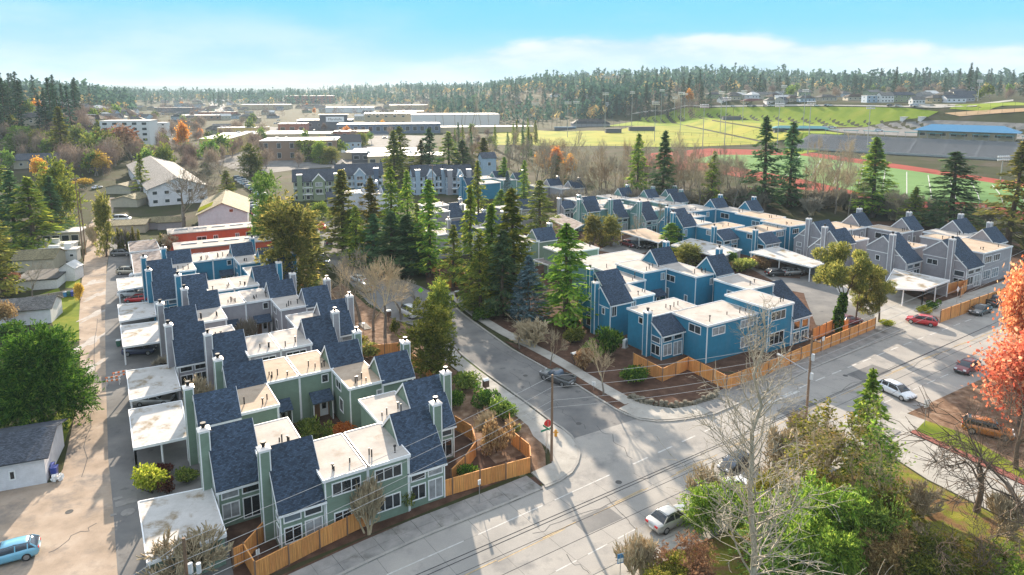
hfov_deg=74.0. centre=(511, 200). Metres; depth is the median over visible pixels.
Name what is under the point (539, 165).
bare tree
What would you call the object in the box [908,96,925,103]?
house
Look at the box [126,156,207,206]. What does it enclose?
apartment block
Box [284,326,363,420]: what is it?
townhouse
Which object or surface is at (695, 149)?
bare tree
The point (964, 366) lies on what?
parked car
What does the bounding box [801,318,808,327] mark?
window
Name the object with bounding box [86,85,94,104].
conifer
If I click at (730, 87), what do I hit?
conifer
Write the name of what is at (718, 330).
window
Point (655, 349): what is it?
window
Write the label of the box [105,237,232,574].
parking strip
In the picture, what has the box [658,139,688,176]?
bare tree
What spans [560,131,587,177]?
bare tree
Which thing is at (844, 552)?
shrub
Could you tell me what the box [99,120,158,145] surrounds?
apartment block
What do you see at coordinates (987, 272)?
window
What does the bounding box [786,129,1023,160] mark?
grandstand
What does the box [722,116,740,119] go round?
dugout
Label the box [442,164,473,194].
apartment block
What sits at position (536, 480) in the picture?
dirt verge
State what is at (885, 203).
bare shrub
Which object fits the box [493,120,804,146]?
sports field
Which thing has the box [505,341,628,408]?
planting strip
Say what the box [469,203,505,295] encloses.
conifer
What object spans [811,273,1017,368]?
overhead wire
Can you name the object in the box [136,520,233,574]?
bare shrub
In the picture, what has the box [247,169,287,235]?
evergreen tree
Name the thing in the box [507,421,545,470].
gravel bed
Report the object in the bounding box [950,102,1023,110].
sports field
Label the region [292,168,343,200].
apartment block
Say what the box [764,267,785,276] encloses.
parked car
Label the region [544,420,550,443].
road sign
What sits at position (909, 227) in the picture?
townhouse
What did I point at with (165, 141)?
bare tree
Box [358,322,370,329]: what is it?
garden steps
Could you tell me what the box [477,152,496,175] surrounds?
apartment block
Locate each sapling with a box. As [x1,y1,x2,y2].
[757,438,819,491]
[783,413,826,480]
[785,405,838,485]
[793,397,852,484]
[830,408,883,486]
[844,390,895,489]
[851,419,912,509]
[851,434,916,516]
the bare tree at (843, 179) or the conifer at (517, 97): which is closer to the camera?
the bare tree at (843, 179)
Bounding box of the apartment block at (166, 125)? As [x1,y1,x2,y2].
[158,122,170,135]
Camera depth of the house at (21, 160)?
312.44 m
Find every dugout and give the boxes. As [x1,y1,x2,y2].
[554,127,575,130]
[605,128,621,132]
[628,126,654,130]
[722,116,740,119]
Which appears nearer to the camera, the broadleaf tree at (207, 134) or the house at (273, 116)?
the broadleaf tree at (207, 134)
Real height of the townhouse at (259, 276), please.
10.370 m
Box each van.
[111,214,131,219]
[398,303,419,318]
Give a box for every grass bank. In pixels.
[610,107,938,126]
[787,131,842,153]
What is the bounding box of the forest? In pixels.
[2,63,1023,122]
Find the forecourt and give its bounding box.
[0,480,57,565]
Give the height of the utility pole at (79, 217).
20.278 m
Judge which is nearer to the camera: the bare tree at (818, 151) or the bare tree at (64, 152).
the bare tree at (818, 151)
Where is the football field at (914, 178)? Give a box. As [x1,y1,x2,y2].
[694,155,1023,210]
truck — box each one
[539,367,576,386]
[918,116,925,121]
[985,294,1007,307]
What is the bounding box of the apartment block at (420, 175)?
[408,164,446,194]
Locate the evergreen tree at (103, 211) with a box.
[90,186,116,256]
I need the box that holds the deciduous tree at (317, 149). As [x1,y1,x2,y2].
[308,139,327,162]
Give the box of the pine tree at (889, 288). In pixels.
[849,269,897,321]
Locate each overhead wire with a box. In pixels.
[134,542,181,574]
[186,376,550,539]
[187,387,551,558]
[192,402,548,574]
[213,409,548,574]
[416,313,1015,574]
[427,316,1008,574]
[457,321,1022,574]
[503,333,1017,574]
[553,338,810,375]
[558,351,808,386]
[559,361,809,399]
[560,369,808,406]
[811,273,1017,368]
[812,259,1022,350]
[813,254,1015,337]
[816,266,1021,358]
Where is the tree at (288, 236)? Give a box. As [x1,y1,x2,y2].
[253,188,322,293]
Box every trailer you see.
[35,238,78,247]
[38,242,80,261]
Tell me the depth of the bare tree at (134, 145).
347.52 m
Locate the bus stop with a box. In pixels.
[617,553,623,572]
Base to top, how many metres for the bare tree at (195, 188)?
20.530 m
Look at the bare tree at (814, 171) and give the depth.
225.56 m
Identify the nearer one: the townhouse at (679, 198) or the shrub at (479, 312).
the shrub at (479, 312)
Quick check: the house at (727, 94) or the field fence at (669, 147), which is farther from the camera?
the house at (727, 94)
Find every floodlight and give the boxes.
[652,102,659,141]
[700,104,708,149]
[719,91,724,128]
[723,97,730,146]
[775,103,784,153]
[803,89,808,124]
[807,101,815,153]
[866,105,874,144]
[997,155,1010,179]
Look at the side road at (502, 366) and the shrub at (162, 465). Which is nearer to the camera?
the shrub at (162, 465)
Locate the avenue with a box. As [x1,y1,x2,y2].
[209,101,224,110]
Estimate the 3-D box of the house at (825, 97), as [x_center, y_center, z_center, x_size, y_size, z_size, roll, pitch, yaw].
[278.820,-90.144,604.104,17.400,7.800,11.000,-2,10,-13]
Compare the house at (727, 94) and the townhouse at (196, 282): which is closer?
the townhouse at (196, 282)
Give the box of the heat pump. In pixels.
[622,338,628,348]
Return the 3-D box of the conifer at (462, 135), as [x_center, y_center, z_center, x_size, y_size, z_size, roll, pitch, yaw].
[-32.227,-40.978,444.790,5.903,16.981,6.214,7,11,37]
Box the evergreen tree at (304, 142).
[291,139,315,161]
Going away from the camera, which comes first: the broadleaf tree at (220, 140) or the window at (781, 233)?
the window at (781, 233)
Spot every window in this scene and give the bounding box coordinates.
[8,470,15,480]
[61,235,69,240]
[71,234,78,240]
[168,299,175,304]
[180,366,192,372]
[180,373,193,386]
[194,363,205,369]
[195,370,206,385]
[197,236,206,239]
[221,489,238,500]
[222,499,240,520]
[242,484,258,494]
[242,493,260,518]
[256,355,275,360]
[263,302,268,308]
[276,522,280,543]
[283,512,301,523]
[284,523,302,544]
[286,349,306,355]
[304,506,322,517]
[305,515,322,535]
[315,182,321,186]
[321,373,328,382]
[331,475,360,496]
[334,507,355,522]
[335,377,340,391]
[339,396,343,413]
[341,335,351,340]
[374,462,401,482]
[376,388,382,394]
[377,491,400,513]
[411,472,425,482]
[411,482,425,501]
[428,467,442,476]
[428,476,442,500]
[442,429,451,436]
[443,437,452,457]
[586,314,590,325]
[611,306,616,316]
[623,222,627,229]
[638,316,642,324]
[651,334,659,343]
[651,343,659,356]
[652,225,656,231]
[661,272,664,279]
[663,336,672,342]
[663,342,671,356]
[666,287,668,298]
[667,274,674,282]
[673,333,682,339]
[673,340,681,355]
[688,322,700,334]
[712,325,725,336]
[720,212,728,218]
[740,318,753,328]
[740,334,753,348]
[751,220,759,225]
[757,244,763,248]
[769,330,783,345]
[771,309,785,320]
[776,231,783,236]
[792,228,798,233]
[792,331,799,343]
[793,320,800,329]
[800,328,807,341]
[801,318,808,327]
[875,232,886,237]
[926,258,937,265]
[953,269,964,276]
[953,277,963,281]
[967,276,973,285]
[973,274,979,286]
[982,269,990,279]
[984,255,991,263]
[991,267,998,277]
[993,253,1000,261]
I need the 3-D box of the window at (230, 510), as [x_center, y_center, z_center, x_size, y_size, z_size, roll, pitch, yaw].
[-25.979,28.654,62.892,1.560,1.600,0.120,-6,11,-31]
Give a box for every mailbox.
[386,309,390,320]
[482,378,488,389]
[571,351,576,364]
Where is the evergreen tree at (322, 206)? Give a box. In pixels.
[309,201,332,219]
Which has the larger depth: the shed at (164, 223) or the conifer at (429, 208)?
the shed at (164, 223)
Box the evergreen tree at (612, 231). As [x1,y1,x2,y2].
[597,212,623,246]
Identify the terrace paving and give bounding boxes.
[831,120,1023,138]
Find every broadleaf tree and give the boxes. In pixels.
[0,147,15,169]
[5,113,17,125]
[22,98,36,112]
[31,151,90,230]
[36,127,56,139]
[37,135,58,152]
[69,123,85,147]
[75,133,94,151]
[78,148,100,175]
[87,107,98,114]
[88,125,106,134]
[89,137,109,147]
[92,130,107,143]
[93,119,104,126]
[97,127,122,145]
[111,103,125,112]
[133,135,147,152]
[133,147,153,160]
[153,142,176,161]
[157,132,170,145]
[159,141,173,158]
[194,137,219,157]
[201,139,219,165]
[203,129,211,136]
[207,133,235,151]
[245,119,255,126]
[247,114,256,122]
[255,127,267,138]
[299,129,308,136]
[299,143,312,161]
[337,139,349,150]
[365,131,373,142]
[785,85,796,93]
[793,82,801,91]
[975,89,986,99]
[979,82,994,99]
[1005,84,1014,94]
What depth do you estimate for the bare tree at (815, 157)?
229.50 m
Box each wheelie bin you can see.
[49,464,58,474]
[116,339,120,346]
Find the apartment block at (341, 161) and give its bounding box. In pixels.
[332,159,347,167]
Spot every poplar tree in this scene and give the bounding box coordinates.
[461,93,465,125]
[472,97,477,123]
[500,97,506,124]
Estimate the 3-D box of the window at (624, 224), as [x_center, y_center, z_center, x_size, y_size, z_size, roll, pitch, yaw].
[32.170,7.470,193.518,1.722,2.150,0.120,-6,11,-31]
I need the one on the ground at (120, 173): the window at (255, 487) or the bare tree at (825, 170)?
the bare tree at (825, 170)
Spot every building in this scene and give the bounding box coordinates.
[167,222,256,250]
[172,234,272,253]
[571,119,609,126]
[914,124,1021,141]
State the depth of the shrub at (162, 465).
70.93 m
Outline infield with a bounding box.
[947,108,1023,115]
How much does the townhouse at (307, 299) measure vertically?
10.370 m
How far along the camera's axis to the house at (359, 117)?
880.18 m
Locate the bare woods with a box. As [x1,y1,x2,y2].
[158,83,706,116]
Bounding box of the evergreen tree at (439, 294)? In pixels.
[425,276,457,338]
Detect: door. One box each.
[262,323,268,333]
[279,412,287,417]
[320,402,327,415]
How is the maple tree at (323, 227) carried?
on the ground at (120, 173)
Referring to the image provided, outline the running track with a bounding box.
[643,148,1023,219]
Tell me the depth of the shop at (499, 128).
633.97 m
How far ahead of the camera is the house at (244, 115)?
875.55 m
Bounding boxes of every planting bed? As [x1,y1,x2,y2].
[331,283,460,363]
[413,363,523,463]
[425,261,730,405]
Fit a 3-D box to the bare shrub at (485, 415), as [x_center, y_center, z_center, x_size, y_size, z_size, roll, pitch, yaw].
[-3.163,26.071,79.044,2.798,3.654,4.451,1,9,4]
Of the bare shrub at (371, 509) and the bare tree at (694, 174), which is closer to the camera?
the bare shrub at (371, 509)
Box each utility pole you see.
[70,177,83,260]
[74,187,86,254]
[182,537,201,574]
[550,374,552,461]
[778,335,820,417]
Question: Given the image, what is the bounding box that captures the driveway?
[836,284,939,330]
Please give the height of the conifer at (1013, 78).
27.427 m
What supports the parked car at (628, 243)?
on the car court at (794, 284)
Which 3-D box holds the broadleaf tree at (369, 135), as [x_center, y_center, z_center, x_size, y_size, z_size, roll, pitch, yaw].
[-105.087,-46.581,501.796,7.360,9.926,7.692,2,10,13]
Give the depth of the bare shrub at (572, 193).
223.13 m
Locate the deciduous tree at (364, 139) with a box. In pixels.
[355,132,370,146]
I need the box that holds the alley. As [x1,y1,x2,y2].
[0,197,117,574]
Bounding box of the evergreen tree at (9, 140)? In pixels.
[1,125,31,151]
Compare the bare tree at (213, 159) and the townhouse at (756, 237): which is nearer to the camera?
the townhouse at (756, 237)
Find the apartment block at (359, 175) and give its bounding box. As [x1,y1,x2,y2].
[334,163,383,190]
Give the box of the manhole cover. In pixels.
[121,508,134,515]
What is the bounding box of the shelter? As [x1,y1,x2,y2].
[772,125,829,132]
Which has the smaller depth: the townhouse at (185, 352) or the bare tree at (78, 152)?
the townhouse at (185, 352)
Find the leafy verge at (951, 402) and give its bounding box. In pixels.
[909,375,1023,468]
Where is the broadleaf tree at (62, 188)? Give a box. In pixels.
[31,151,90,230]
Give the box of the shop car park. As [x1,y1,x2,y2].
[200,126,425,174]
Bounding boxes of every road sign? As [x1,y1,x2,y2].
[478,479,480,502]
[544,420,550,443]
[924,400,929,425]
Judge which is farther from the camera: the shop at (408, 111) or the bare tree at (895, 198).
the shop at (408, 111)
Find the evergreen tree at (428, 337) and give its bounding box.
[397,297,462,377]
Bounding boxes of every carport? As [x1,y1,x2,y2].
[116,276,142,303]
[117,302,156,324]
[120,321,159,364]
[126,364,180,408]
[128,239,159,263]
[128,400,188,469]
[131,250,160,276]
[138,488,226,574]
[533,258,563,270]
[549,214,583,229]
[620,228,664,248]
[671,238,741,261]
[749,246,823,281]
[886,268,949,305]
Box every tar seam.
[81,384,95,476]
[536,500,615,532]
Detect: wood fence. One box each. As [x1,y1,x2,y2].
[29,289,76,296]
[231,522,263,568]
[242,456,531,574]
[362,342,432,375]
[426,258,451,275]
[439,265,464,287]
[450,414,476,477]
[509,412,530,456]
[632,317,875,388]
[812,319,849,339]
[939,287,1005,322]
[947,279,967,296]
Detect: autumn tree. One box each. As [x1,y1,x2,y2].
[0,299,19,322]
[27,155,47,174]
[72,177,93,188]
[86,149,112,175]
[96,122,143,159]
[173,120,191,143]
[534,151,551,177]
[550,145,563,167]
[560,153,575,174]
[685,88,693,104]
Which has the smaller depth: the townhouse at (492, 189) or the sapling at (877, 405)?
the sapling at (877, 405)
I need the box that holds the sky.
[0,0,1023,85]
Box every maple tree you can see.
[317,222,326,233]
[957,321,1023,427]
[987,255,1023,348]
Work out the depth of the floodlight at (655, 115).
465.90 m
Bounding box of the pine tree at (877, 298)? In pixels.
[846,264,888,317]
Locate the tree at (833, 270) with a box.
[810,241,882,306]
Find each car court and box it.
[599,236,803,292]
[800,274,874,327]
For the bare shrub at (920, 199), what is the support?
on the ground at (120, 173)
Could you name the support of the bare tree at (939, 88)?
on the ground at (120, 173)
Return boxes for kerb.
[336,488,539,574]
[448,300,714,421]
[451,342,580,487]
[587,423,882,574]
[714,330,904,413]
[910,430,1023,484]
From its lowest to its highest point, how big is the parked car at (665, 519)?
1.591 m
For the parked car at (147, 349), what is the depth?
103.04 m
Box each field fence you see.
[540,143,749,147]
[641,128,808,135]
[944,102,1015,115]
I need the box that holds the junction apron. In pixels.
[557,417,744,483]
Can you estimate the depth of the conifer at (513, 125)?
489.30 m
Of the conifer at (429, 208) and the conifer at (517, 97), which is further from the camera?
the conifer at (517, 97)
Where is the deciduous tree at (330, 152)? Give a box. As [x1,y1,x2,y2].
[318,146,341,164]
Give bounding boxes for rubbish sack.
[50,473,63,481]
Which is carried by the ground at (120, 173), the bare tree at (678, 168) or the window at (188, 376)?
the bare tree at (678, 168)
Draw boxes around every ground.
[0,79,1023,574]
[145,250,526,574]
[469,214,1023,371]
[651,452,1023,574]
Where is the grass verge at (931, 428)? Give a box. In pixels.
[917,420,1023,477]
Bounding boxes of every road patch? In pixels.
[463,346,501,357]
[517,387,564,405]
[572,506,621,533]
[777,400,819,417]
[846,365,890,381]
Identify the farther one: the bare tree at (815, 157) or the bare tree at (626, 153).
the bare tree at (626, 153)
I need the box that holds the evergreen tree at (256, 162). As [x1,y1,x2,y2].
[236,143,264,176]
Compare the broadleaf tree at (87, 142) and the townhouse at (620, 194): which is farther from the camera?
the broadleaf tree at (87, 142)
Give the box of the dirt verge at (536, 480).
[283,476,541,574]
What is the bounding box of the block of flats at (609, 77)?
[600,76,613,79]
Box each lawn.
[40,288,59,294]
[52,296,79,340]
[54,391,75,442]
[65,279,79,287]
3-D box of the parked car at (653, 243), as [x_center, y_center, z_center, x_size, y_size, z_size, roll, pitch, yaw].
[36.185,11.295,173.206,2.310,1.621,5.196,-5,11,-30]
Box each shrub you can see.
[0,319,26,340]
[4,271,20,289]
[73,283,84,299]
[84,224,99,244]
[111,227,136,248]
[116,226,120,248]
[119,229,124,248]
[125,231,130,250]
[130,462,170,492]
[131,226,135,240]
[136,229,140,240]
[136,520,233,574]
[151,355,166,366]
[153,462,174,474]
[154,232,178,250]
[156,473,175,493]
[173,466,199,482]
[180,373,214,407]
[234,317,258,336]
[295,417,310,430]
[299,415,333,439]
[305,278,331,288]
[306,270,325,281]
[332,420,356,434]
[347,471,385,534]
[362,334,368,343]
[362,340,380,356]
[389,317,399,333]
[401,489,414,506]
[452,370,481,388]
[452,389,465,407]
[456,463,478,475]
[459,298,487,311]
[471,382,501,409]
[472,306,494,320]
[473,410,496,435]
[480,416,515,456]
[489,395,518,420]
[507,423,520,432]
[509,317,549,347]
[546,192,567,210]
[561,326,585,342]
[562,186,586,197]
[573,348,594,369]
[581,337,603,359]
[587,189,606,197]
[591,186,613,192]
[595,324,624,355]
[613,527,660,574]
[618,364,650,382]
[626,190,640,197]
[628,534,661,572]
[631,187,641,194]
[642,549,692,574]
[649,528,718,574]
[658,185,690,202]
[675,472,764,542]
[678,189,694,199]
[683,461,727,496]
[690,191,697,199]
[697,189,716,205]
[721,187,739,195]
[723,193,741,205]
[727,184,752,205]
[727,517,841,574]
[728,251,737,261]
[729,261,740,269]
[731,257,758,271]
[737,470,783,508]
[740,485,818,573]
[747,184,769,206]
[750,255,771,268]
[754,471,816,510]
[758,423,808,481]
[769,468,873,556]
[774,493,871,574]
[785,194,805,206]
[785,406,814,451]
[799,196,824,215]
[799,421,848,467]
[801,188,834,202]
[802,464,854,504]
[816,479,912,571]
[821,199,837,208]
[826,188,844,193]
[828,189,858,209]
[849,196,870,210]
[852,520,925,574]
[860,477,922,527]
[876,193,908,219]
[879,319,895,325]
[881,201,905,220]
[884,192,907,198]
[884,203,912,219]
[886,522,978,574]
[893,195,924,218]
[898,524,914,538]
[900,479,946,517]
[903,521,947,545]
[907,193,925,209]
[916,304,932,313]
[924,299,941,308]
[926,196,946,217]
[934,528,1011,574]
[936,206,977,218]
[974,204,1003,223]
[976,538,1023,574]
[982,487,1023,549]
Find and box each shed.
[13,268,65,290]
[141,216,169,229]
[156,216,185,229]
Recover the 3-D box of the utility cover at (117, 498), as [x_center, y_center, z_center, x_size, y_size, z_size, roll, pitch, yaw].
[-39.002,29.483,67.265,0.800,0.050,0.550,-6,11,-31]
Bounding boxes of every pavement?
[288,475,542,574]
[435,343,545,428]
[448,291,634,403]
[529,424,577,484]
[594,424,899,574]
[619,401,710,419]
[694,324,903,412]
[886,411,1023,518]
[914,279,1011,317]
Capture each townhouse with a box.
[140,253,196,301]
[144,266,198,320]
[156,299,227,359]
[160,244,214,280]
[163,320,234,392]
[174,271,235,306]
[180,284,246,328]
[182,380,279,465]
[196,417,300,526]
[202,328,281,389]
[207,235,255,279]
[212,353,301,423]
[226,258,282,291]
[233,246,280,276]
[237,269,296,335]
[242,249,298,295]
[256,432,370,548]
[267,307,340,356]
[270,275,331,331]
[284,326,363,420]
[285,291,354,341]
[330,336,415,429]
[341,395,447,522]
[344,179,378,209]
[358,366,456,458]
[361,185,396,211]
[418,197,461,208]
[420,202,464,231]
[426,217,473,258]
[458,174,500,199]
[471,207,486,223]
[472,210,508,250]
[478,171,502,180]
[493,171,527,194]
[495,196,541,228]
[505,220,557,266]
[528,174,561,203]
[543,242,598,279]
[549,176,584,197]
[557,196,596,218]
[572,250,643,286]
[573,193,623,215]
[573,197,607,231]
[578,264,646,309]
[581,278,654,334]
[596,183,631,200]
[602,197,632,230]
[615,238,677,300]
[623,184,658,205]
[626,297,696,359]
[630,199,664,231]
[651,187,688,207]
[653,184,677,199]
[657,204,705,234]
[661,245,733,305]
[664,210,711,240]
[670,192,728,222]
[671,300,758,363]
[696,221,744,247]
[713,273,795,301]
[716,194,763,222]
[724,288,811,352]
[735,211,785,226]
[735,224,786,258]
[760,217,805,251]
[793,216,850,256]
[807,224,868,269]
[831,206,872,237]
[866,231,926,280]
[867,209,923,242]
[919,219,1007,247]
[921,236,1012,289]
[923,211,976,237]
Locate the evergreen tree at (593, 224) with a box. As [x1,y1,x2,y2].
[579,211,604,245]
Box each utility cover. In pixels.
[113,496,122,500]
[115,496,137,507]
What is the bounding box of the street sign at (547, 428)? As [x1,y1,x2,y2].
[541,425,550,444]
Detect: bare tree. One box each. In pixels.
[0,121,12,138]
[8,126,30,149]
[16,143,27,153]
[21,259,55,295]
[29,128,48,142]
[29,132,44,152]
[31,134,49,152]
[42,118,52,130]
[50,138,78,165]
[54,143,81,169]
[66,142,93,172]
[69,105,93,121]
[69,121,89,138]
[74,112,96,125]
[87,139,123,172]
[97,104,115,112]
[97,154,114,175]
[100,134,126,162]
[104,113,116,119]
[106,133,138,165]
[124,135,145,161]
[152,128,166,146]
[158,126,170,135]
[161,139,174,148]
[163,164,227,227]
[168,124,177,138]
[169,133,177,146]
[171,139,195,159]
[177,116,190,128]
[178,152,193,169]
[180,138,200,166]
[186,155,198,173]
[189,117,201,131]
[189,128,204,142]
[192,162,248,183]
[194,115,201,126]
[199,116,206,128]
[199,145,221,173]
[202,149,223,171]
[219,144,227,161]
[223,124,236,131]
[225,134,241,156]
[238,134,244,150]
[243,128,262,146]
[250,135,265,155]
[256,121,269,131]
[258,151,270,167]
[259,145,274,168]
[294,149,306,166]
[318,256,357,298]
[320,123,327,129]
[325,244,369,321]
[349,128,358,133]
[351,251,401,337]
[355,256,413,330]
[368,273,408,319]
[391,280,416,304]
[463,139,480,164]
[474,133,480,142]
[485,134,495,150]
[490,144,498,156]
[501,148,520,168]
[505,125,520,144]
[505,312,533,348]
[507,138,519,158]
[508,153,528,171]
[514,142,534,164]
[524,150,556,183]
[525,137,535,157]
[529,152,548,180]
[533,139,551,176]
[536,141,553,178]
[539,145,567,180]
[547,329,567,365]
[552,158,572,185]
[555,137,575,159]
[555,159,574,184]
[558,139,572,156]
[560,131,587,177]
[564,145,586,179]
[569,152,593,194]
[570,167,593,191]
[572,148,592,193]
[572,148,593,183]
[580,339,614,394]
[585,162,609,190]
[592,146,608,178]
[592,151,619,188]
[594,142,614,188]
[595,139,616,181]
[597,159,620,187]
[610,169,636,187]
[618,144,644,186]
[619,156,632,184]
[621,139,631,185]
[624,160,650,184]
[625,140,636,183]
[626,132,649,182]
[630,214,644,238]
[633,140,660,188]
[635,156,655,188]
[642,155,667,184]
[646,157,671,180]
[655,200,669,231]
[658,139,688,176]
[658,293,892,574]
[667,149,683,180]
[669,153,693,183]
[670,157,690,190]
[671,144,686,186]
[672,173,686,186]
[673,130,695,186]
[677,143,690,186]
[681,150,701,203]
[682,151,717,204]
[682,159,705,190]
[683,140,704,185]
[686,151,703,187]
[696,173,724,190]
[699,152,733,192]
[701,159,734,195]
[704,147,722,184]
[711,155,735,190]
[714,143,734,175]
[731,159,750,184]
[732,152,747,202]
[733,150,755,207]
[742,84,751,90]
[768,85,775,91]
[785,166,820,198]
[802,156,829,188]
[803,163,826,210]
[806,136,829,181]
[806,149,839,190]
[812,169,846,191]
[816,86,827,92]
[817,154,841,211]
[826,148,862,188]
[827,165,849,189]
[830,88,841,97]
[834,161,857,213]
[837,133,866,177]
[840,169,863,192]
[841,142,866,182]
[845,162,871,216]
[883,184,905,219]
[888,385,1023,557]
[895,86,908,91]
[902,501,1021,574]
[923,395,1023,512]
[934,84,945,91]
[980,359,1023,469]
[1003,86,1017,98]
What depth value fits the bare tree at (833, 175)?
230.68 m
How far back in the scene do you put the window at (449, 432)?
73.90 m
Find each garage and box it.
[0,295,63,324]
[0,418,67,490]
[58,259,83,280]
[106,180,138,193]
[110,192,147,206]
[110,218,150,232]
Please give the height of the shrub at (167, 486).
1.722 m
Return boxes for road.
[316,213,634,437]
[345,305,1020,574]
[626,99,1012,114]
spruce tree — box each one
[501,171,512,201]
[506,255,554,322]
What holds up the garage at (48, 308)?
on the ground at (120, 173)
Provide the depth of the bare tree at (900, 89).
608.62 m
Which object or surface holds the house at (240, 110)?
on the ground at (120, 173)
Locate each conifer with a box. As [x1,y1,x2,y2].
[0,78,16,134]
[0,104,7,137]
[0,107,5,138]
[0,165,15,239]
[0,169,46,253]
[0,220,30,298]
[1,176,71,252]
[3,84,18,116]
[5,73,12,100]
[10,81,25,115]
[11,71,26,105]
[11,81,31,134]
[16,79,25,101]
[28,75,38,104]
[33,96,44,130]
[34,175,78,238]
[36,90,52,130]
[41,77,54,129]
[43,106,74,152]
[47,88,63,129]
[48,74,58,102]
[48,90,67,133]
[50,84,64,116]
[58,84,65,109]
[61,85,77,127]
[68,82,78,110]
[70,77,81,104]
[70,79,81,110]
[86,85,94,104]
[127,153,150,192]
[215,171,237,193]
[297,220,333,275]
[321,169,364,249]
[327,208,365,255]
[336,206,370,266]
[347,213,393,267]
[354,177,383,248]
[366,211,412,275]
[374,166,403,249]
[381,126,418,174]
[382,130,408,180]
[382,214,436,275]
[395,170,417,241]
[405,179,450,277]
[411,203,435,265]
[412,140,429,164]
[417,128,443,163]
[433,131,461,164]
[434,224,468,287]
[444,184,488,300]
[449,140,475,175]
[456,122,461,144]
[457,234,498,311]
[459,125,464,148]
[466,160,488,212]
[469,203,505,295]
[473,137,499,173]
[480,230,526,316]
[486,187,542,305]
[491,124,497,149]
[491,189,506,214]
[499,157,510,176]
[504,132,510,155]
[511,123,516,143]
[514,87,521,104]
[515,120,519,141]
[516,160,530,198]
[520,122,524,144]
[520,133,524,155]
[522,180,560,231]
[524,135,532,158]
[529,136,534,156]
[532,120,538,143]
[532,223,598,327]
[542,155,570,184]
[581,82,586,99]
[614,94,621,113]
[622,134,651,191]
[627,90,631,109]
[632,87,635,107]
[633,90,639,108]
[636,97,643,117]
[643,82,649,106]
[646,97,650,116]
[648,130,678,194]
[653,93,657,113]
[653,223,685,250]
[656,80,663,103]
[664,74,667,92]
[664,96,672,118]
[667,79,674,103]
[680,76,685,97]
[685,78,693,100]
[686,72,694,92]
[694,69,702,97]
[698,83,704,104]
[698,151,727,201]
[707,89,712,108]
[726,75,733,92]
[733,115,789,210]
[750,75,756,91]
[756,74,762,91]
[771,122,811,206]
[773,77,778,91]
[809,76,814,93]
[836,367,902,490]
[845,76,848,91]
[848,136,898,217]
[850,73,857,93]
[851,76,857,93]
[868,76,873,89]
[890,66,898,91]
[896,186,934,225]
[905,151,993,227]
[908,78,913,91]
[926,68,931,87]
[941,77,947,91]
[954,68,962,88]
[963,63,974,90]
[972,74,978,96]
[973,67,977,84]
[973,141,1023,251]
[984,69,990,86]
[996,78,1003,95]
[1010,69,1015,87]
[1017,72,1023,96]
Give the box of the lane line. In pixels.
[718,391,799,424]
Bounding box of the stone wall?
[627,390,718,407]
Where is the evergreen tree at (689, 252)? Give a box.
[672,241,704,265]
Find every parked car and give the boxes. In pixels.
[0,534,40,564]
[91,185,102,188]
[110,248,132,256]
[115,266,132,274]
[117,289,142,297]
[121,345,156,356]
[124,293,146,302]
[129,272,141,276]
[132,394,174,406]
[351,274,365,282]
[355,281,372,292]
[620,239,634,247]
[631,240,644,248]
[639,240,653,248]
[645,502,690,534]
[649,241,661,248]
[717,449,748,475]
[720,474,747,492]
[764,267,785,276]
[781,266,804,275]
[839,314,863,324]
[877,378,916,400]
[905,314,938,326]
[953,357,981,375]
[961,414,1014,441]
[968,303,992,315]
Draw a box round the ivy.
[831,292,848,331]
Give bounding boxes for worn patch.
[74,333,104,351]
[76,309,104,323]
[83,291,105,301]
[84,279,104,285]
[85,358,104,374]
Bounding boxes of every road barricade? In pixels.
[105,376,120,384]
[112,370,126,377]
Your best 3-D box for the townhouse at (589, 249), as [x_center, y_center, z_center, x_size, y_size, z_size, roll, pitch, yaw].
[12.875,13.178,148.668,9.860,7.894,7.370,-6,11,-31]
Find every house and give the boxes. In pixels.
[9,248,66,272]
[13,153,48,168]
[16,113,41,125]
[28,153,83,168]
[42,226,88,243]
[71,116,95,125]
[81,125,96,132]
[88,115,106,122]
[99,114,123,118]
[129,116,144,119]
[136,106,146,110]
[138,114,153,119]
[171,114,185,119]
[195,189,249,225]
[205,126,219,133]
[211,127,217,134]
[212,124,231,126]
[220,114,230,119]
[231,113,241,118]
[238,108,247,112]
[239,114,249,119]
[245,116,260,121]
[267,114,279,117]
[302,109,311,112]
[326,134,361,149]
[326,191,339,207]
[354,114,364,119]
[705,92,722,98]
[717,97,726,102]
[724,92,742,98]
[728,94,740,100]
[740,99,762,103]
[744,92,759,98]
[756,92,772,98]
[763,97,774,104]
[764,94,776,98]
[774,95,788,98]
[775,97,787,104]
[786,95,798,101]
[797,90,810,96]
[797,95,814,101]
[815,94,836,100]
[836,91,851,96]
[842,94,861,100]
[861,95,877,102]
[863,90,880,94]
[876,92,894,102]
[892,92,915,101]
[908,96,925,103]
[915,92,933,96]
[923,90,938,94]
[925,95,941,102]
[935,91,955,94]
[941,95,965,102]
[948,89,966,91]
[952,91,976,99]
[956,94,974,100]
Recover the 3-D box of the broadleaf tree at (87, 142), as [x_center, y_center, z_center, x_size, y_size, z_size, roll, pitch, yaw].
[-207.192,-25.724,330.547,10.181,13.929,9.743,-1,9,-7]
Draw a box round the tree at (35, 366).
[0,318,105,431]
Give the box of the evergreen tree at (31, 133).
[27,128,46,152]
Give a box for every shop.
[154,107,197,112]
[171,114,220,119]
[198,111,237,114]
[199,131,251,154]
[217,126,269,131]
[240,104,292,109]
[244,130,334,138]
[259,137,339,160]
[278,122,308,130]
[285,95,334,102]
[296,114,353,130]
[308,129,368,135]
[325,106,373,112]
[336,122,439,133]
[336,150,352,159]
[351,148,418,162]
[364,112,414,122]
[367,150,444,165]
[389,104,427,110]
[394,110,423,112]
[411,112,499,125]
[440,125,533,132]

